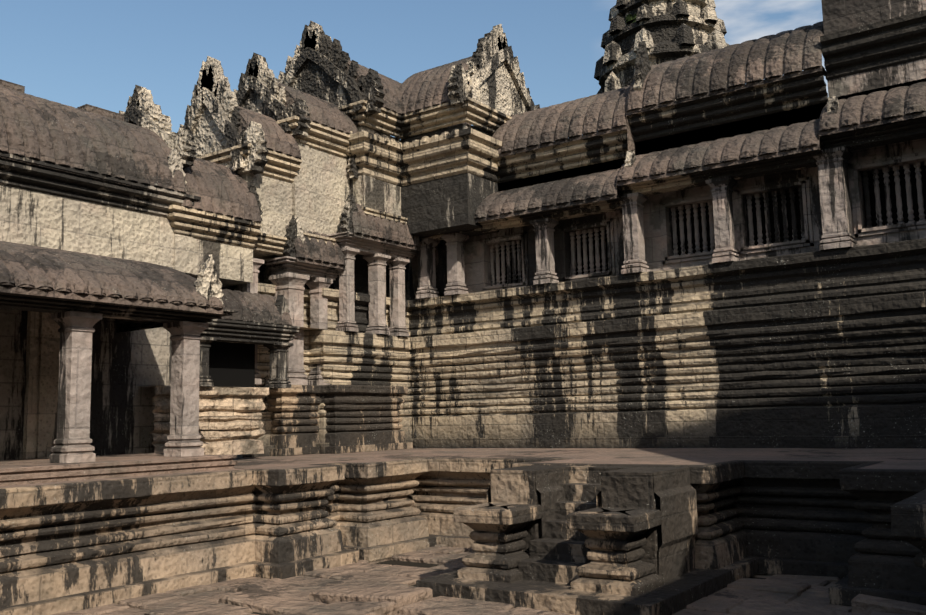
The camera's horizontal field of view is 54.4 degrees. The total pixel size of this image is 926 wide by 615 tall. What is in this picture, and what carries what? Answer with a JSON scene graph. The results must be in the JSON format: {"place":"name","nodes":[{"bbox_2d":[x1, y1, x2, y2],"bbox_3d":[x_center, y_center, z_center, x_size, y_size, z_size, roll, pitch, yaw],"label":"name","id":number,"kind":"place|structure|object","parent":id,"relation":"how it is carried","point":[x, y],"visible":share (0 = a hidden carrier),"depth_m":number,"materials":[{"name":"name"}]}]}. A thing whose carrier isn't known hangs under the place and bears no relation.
{"place":"outdoors","nodes":[
{"label":"outdoors","id":0,"kind":"place"},
{"bbox_2d":[0,185,174,458],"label":"wall","id":1,"kind":"structure","parent":0,"point":[33,218],"depth_m":12.11,"materials":[{"name":"beige stone"}]},
{"bbox_2d":[0,151,200,216],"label":"cornice","id":2,"kind":"structure","parent":1,"relation":"on","point":[23,175],"depth_m":12.57,"materials":[{"name":"grey stone"}]},
{"bbox_2d":[0,79,222,321],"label":"gallery roofs","id":3,"kind":"structure","parent":2,"relation":"on","point":[91,138],"depth_m":11.85,"materials":[{"name":"grey stone"}]},
{"bbox_2d":[119,85,223,307],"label":"gallery antefixes","id":4,"kind":"object","parent":3,"relation":"on","point":[143,110],"visible":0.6,"depth_m":14.11,"materials":[{"name":"beige stone"}]},
{"bbox_2d":[0,267,237,459],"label":"gallery interior","id":5,"kind":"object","parent":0,"point":[131,359],"depth_m":12.63,"materials":[{"name":"stone"}]},
{"bbox_2d":[221,262,266,290],"bbox_3d":[-4.377,0.323,16.286,1.200,2.360,1.070,-6,-9,35],"label":"dark opening","id":6,"kind":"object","parent":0,"point":[262,273],"depth_m":16.38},
{"bbox_2d":[199,294,299,387],"bbox_3d":[-3.575,0.501,14.393,0.590,1.550,2.070,-6,-9,35],"label":"porch","id":7,"kind":"object","parent":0,"point":[274,339],"depth_m":14.54,"materials":[{"name":"stone"}]},
{"bbox_2d":[220,289,291,325],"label":"porch roof","id":8,"kind":"structure","parent":7,"relation":"on","point":[254,307],"depth_m":14.52,"materials":[{"name":"grey stone"}]},
{"bbox_2d":[241,173,291,259],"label":"wall","id":9,"kind":"structure","parent":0,"point":[275,197],"depth_m":15.84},
{"bbox_2d":[266,266,309,289],"bbox_3d":[-3.652,0.362,17.349,1.250,2.510,1.500,-6,-9,35],"label":"dark opening","id":10,"kind":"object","parent":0,"point":[268,273],"depth_m":16.53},
{"bbox_2d":[292,142,350,234],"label":"wall","id":11,"kind":"structure","parent":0,"point":[321,187],"depth_m":16.76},
{"bbox_2d":[329,254,411,299],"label":"doorway openings","id":12,"kind":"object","parent":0,"point":[360,275],"depth_m":18.32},
{"bbox_2d":[351,126,400,215],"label":"wall","id":13,"kind":"structure","parent":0,"point":[371,192],"depth_m":17.63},
{"bbox_2d":[0,0,828,139],"label":"sky","id":14,"kind":"structure","parent":0,"point":[74,53],"materials":[{"name":"blue"}]},
{"bbox_2d":[0,448,925,502],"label":"walkway pavement","id":15,"kind":"structure","parent":0,"point":[903,458],"depth_m":12.56,"materials":[{"name":"stone"}]},
{"bbox_2d":[0,453,236,485],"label":"gallery platform","id":16,"kind":"structure","parent":15,"relation":"on","point":[26,471],"depth_m":10.16,"materials":[{"name":"stone"}]},
{"bbox_2d":[49,311,208,462],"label":"pillars","id":17,"kind":"structure","parent":16,"relation":"on","point":[73,440],"depth_m":10.33,"materials":[{"name":"grey stone"}]},
{"bbox_2d":[145,385,268,454],"bbox_3d":[-4.118,1.781,13.950,0.946,1.073,2.142,-6,-9,35],"label":"porch base","id":18,"kind":"object","parent":16,"relation":"on","point":[229,422],"visible":0.79,"depth_m":13.88,"materials":[{"name":"beige stone"}]},
{"bbox_2d":[238,385,412,455],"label":"plinth redents","id":19,"kind":"object","parent":15,"relation":"on","point":[363,418],"visible":0.92,"depth_m":16.15,"materials":[{"name":"stone"}]},
{"bbox_2d":[237,231,417,384],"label":"stair porches","id":20,"kind":"object","parent":19,"relation":"on","point":[288,278],"visible":0.67,"depth_m":16.68,"materials":[{"name":"grey stone"}]},
{"bbox_2d":[286,201,420,269],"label":"stair porch roofs","id":21,"kind":"structure","parent":20,"relation":"on","point":[321,252],"depth_m":16.81,"materials":[{"name":"grey stone"}]},
{"bbox_2d":[247,155,359,262],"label":"gable ornaments","id":22,"kind":"object","parent":21,"relation":"on","point":[294,230],"visible":0.52,"depth_m":16.02},
{"bbox_2d":[233,238,925,457],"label":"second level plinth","id":23,"kind":"structure","parent":15,"relation":"on","point":[825,349],"depth_m":15.12,"materials":[{"name":"beige stone"}]},
{"bbox_2d":[173,234,252,286],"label":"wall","id":24,"kind":"structure","parent":23,"relation":"attached to","point":[234,264],"depth_m":14.54,"materials":[{"name":"stone"}]},
{"bbox_2d":[166,205,261,247],"bbox_3d":[-4.859,-1.180,15.037,2.420,0.400,1.770,-6,-9,35],"label":"cornice","id":25,"kind":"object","parent":24,"relation":"on","point":[205,227],"visible":0.54,"depth_m":14.36,"materials":[{"name":"stone"}]},
{"bbox_2d":[179,158,261,226],"bbox_3d":[-4.915,-1.948,15.265,2.710,1.322,1.600,-6,-9,35],"label":"link roof","id":26,"kind":"object","parent":25,"relation":"on","point":[220,189],"visible":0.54,"depth_m":14.64,"materials":[{"name":"stone"}]},
{"bbox_2d":[196,143,301,255],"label":"cornice","id":27,"kind":"structure","parent":23,"relation":"attached to","point":[280,168],"depth_m":15.70,"materials":[{"name":"beige stone"}]},
{"bbox_2d":[180,56,268,174],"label":"gable pediment","id":28,"kind":"structure","parent":27,"relation":"on","point":[212,118],"depth_m":15.78,"materials":[{"name":"grey stone"}]},
{"bbox_2d":[233,106,300,162],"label":"stage roof","id":29,"kind":"structure","parent":27,"relation":"on","point":[278,138],"depth_m":15.88,"materials":[{"name":"grey stone"}]},
{"bbox_2d":[275,116,350,244],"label":"cornice","id":30,"kind":"structure","parent":23,"relation":"attached to","point":[324,140],"depth_m":16.73,"materials":[{"name":"beige stone"}]},
{"bbox_2d":[234,52,310,137],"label":"gable pediment","id":31,"kind":"structure","parent":30,"relation":"on","point":[257,91],"depth_m":16.70,"materials":[{"name":"grey stone"}]},
{"bbox_2d":[278,83,357,137],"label":"stage roof","id":32,"kind":"structure","parent":30,"relation":"on","point":[326,113],"depth_m":16.88,"materials":[{"name":"grey stone"}]},
{"bbox_2d":[337,100,435,223],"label":"cornice","id":33,"kind":"structure","parent":23,"relation":"attached to","point":[378,156],"depth_m":17.54,"materials":[{"name":"beige stone"}]},
{"bbox_2d":[278,20,384,115],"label":"gable pediment","id":34,"kind":"structure","parent":33,"relation":"on","point":[316,65],"depth_m":17.96,"materials":[{"name":"grey stone"}]},
{"bbox_2d":[346,60,471,134],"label":"stage roof","id":35,"kind":"structure","parent":33,"relation":"on","point":[392,98],"depth_m":18.08,"materials":[{"name":"grey stone"}]},
{"bbox_2d":[400,123,498,241],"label":"wall","id":36,"kind":"structure","parent":33,"relation":"attached to","point":[442,206],"depth_m":17.68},
{"bbox_2d":[395,97,511,186],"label":"cornice","id":37,"kind":"structure","parent":36,"relation":"attached to","point":[452,153],"depth_m":17.63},
{"bbox_2d":[399,56,472,118],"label":"vaulted roof","id":38,"kind":"structure","parent":37,"relation":"on","point":[423,89],"depth_m":18.02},
{"bbox_2d":[447,24,539,115],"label":"gable pediment","id":39,"kind":"structure","parent":37,"relation":"on","point":[492,76],"depth_m":18.24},
{"bbox_2d":[415,146,925,298],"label":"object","id":40,"kind":"object","parent":23,"relation":"on","point":[836,217],"visible":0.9,"depth_m":15.57,"materials":[{"name":"grey stone"}]},
{"bbox_2d":[252,560,765,614],"bbox_3d":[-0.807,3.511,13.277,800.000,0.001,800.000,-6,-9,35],"label":"stone blocks","id":41,"kind":"structure","parent":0,"point":[406,563],"depth_m":11.54,"materials":[{"name":"brown stone"}]},
{"bbox_2d":[0,457,925,614],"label":"basin wall","id":42,"kind":"structure","parent":41,"relation":"on","point":[75,546],"depth_m":10.07,"materials":[{"name":"beige stone"}]},
{"bbox_2d":[51,544,925,614],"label":"courtyard floor","id":43,"kind":"structure","parent":41,"relation":"on","point":[363,587],"depth_m":8.93,"materials":[{"name":"stone"}]},
{"bbox_2d":[416,465,727,614],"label":"staircase","id":44,"kind":"structure","parent":43,"relation":"on","point":[594,540],"depth_m":9.10,"materials":[{"name":"grey stone"}]},
{"bbox_2d":[626,13,636,23],"bbox_3d":[1.828,-3.106,15.199,6.736,13.502,22.172,-4,-7,19],"label":"moss and weeds","id":45,"kind":"object","parent":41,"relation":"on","point":[629,17],"visible":0.1,"depth_m":26.22,"materials":[{"name":"green plant"}]},
{"bbox_2d":[594,0,728,93],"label":"tower","id":46,"kind":"structure","parent":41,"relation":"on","point":[668,30],"depth_m":25.64,"materials":[{"name":"stone"}]},
{"bbox_2d":[412,0,925,299],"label":"second level walls","id":47,"kind":"structure","parent":0,"point":[840,15],"depth_m":15.20,"materials":[{"name":"grey stone"}]},
{"bbox_2d":[421,10,925,239],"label":"second level cornices","id":48,"kind":"object","parent":47,"relation":"attached to","point":[880,44],"visible":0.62,"depth_m":14.98,"materials":[{"name":"beige stone"}]},
{"bbox_2d":[472,21,925,222],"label":"second level roofs","id":49,"kind":"structure","parent":48,"relation":"on","point":[782,55],"depth_m":15.53,"materials":[{"name":"grey stone"}]},
{"bbox_2d":[437,41,838,179],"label":"roof ornaments","id":50,"kind":"object","parent":49,"relation":"on","point":[642,67],"visible":0.23,"depth_m":16.33},
{"bbox_2d":[499,166,925,283],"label":"balusters","id":51,"kind":"object","parent":47,"relation":"in","point":[905,215],"depth_m":15.23,"materials":[{"name":"grey stone"}]}
]}

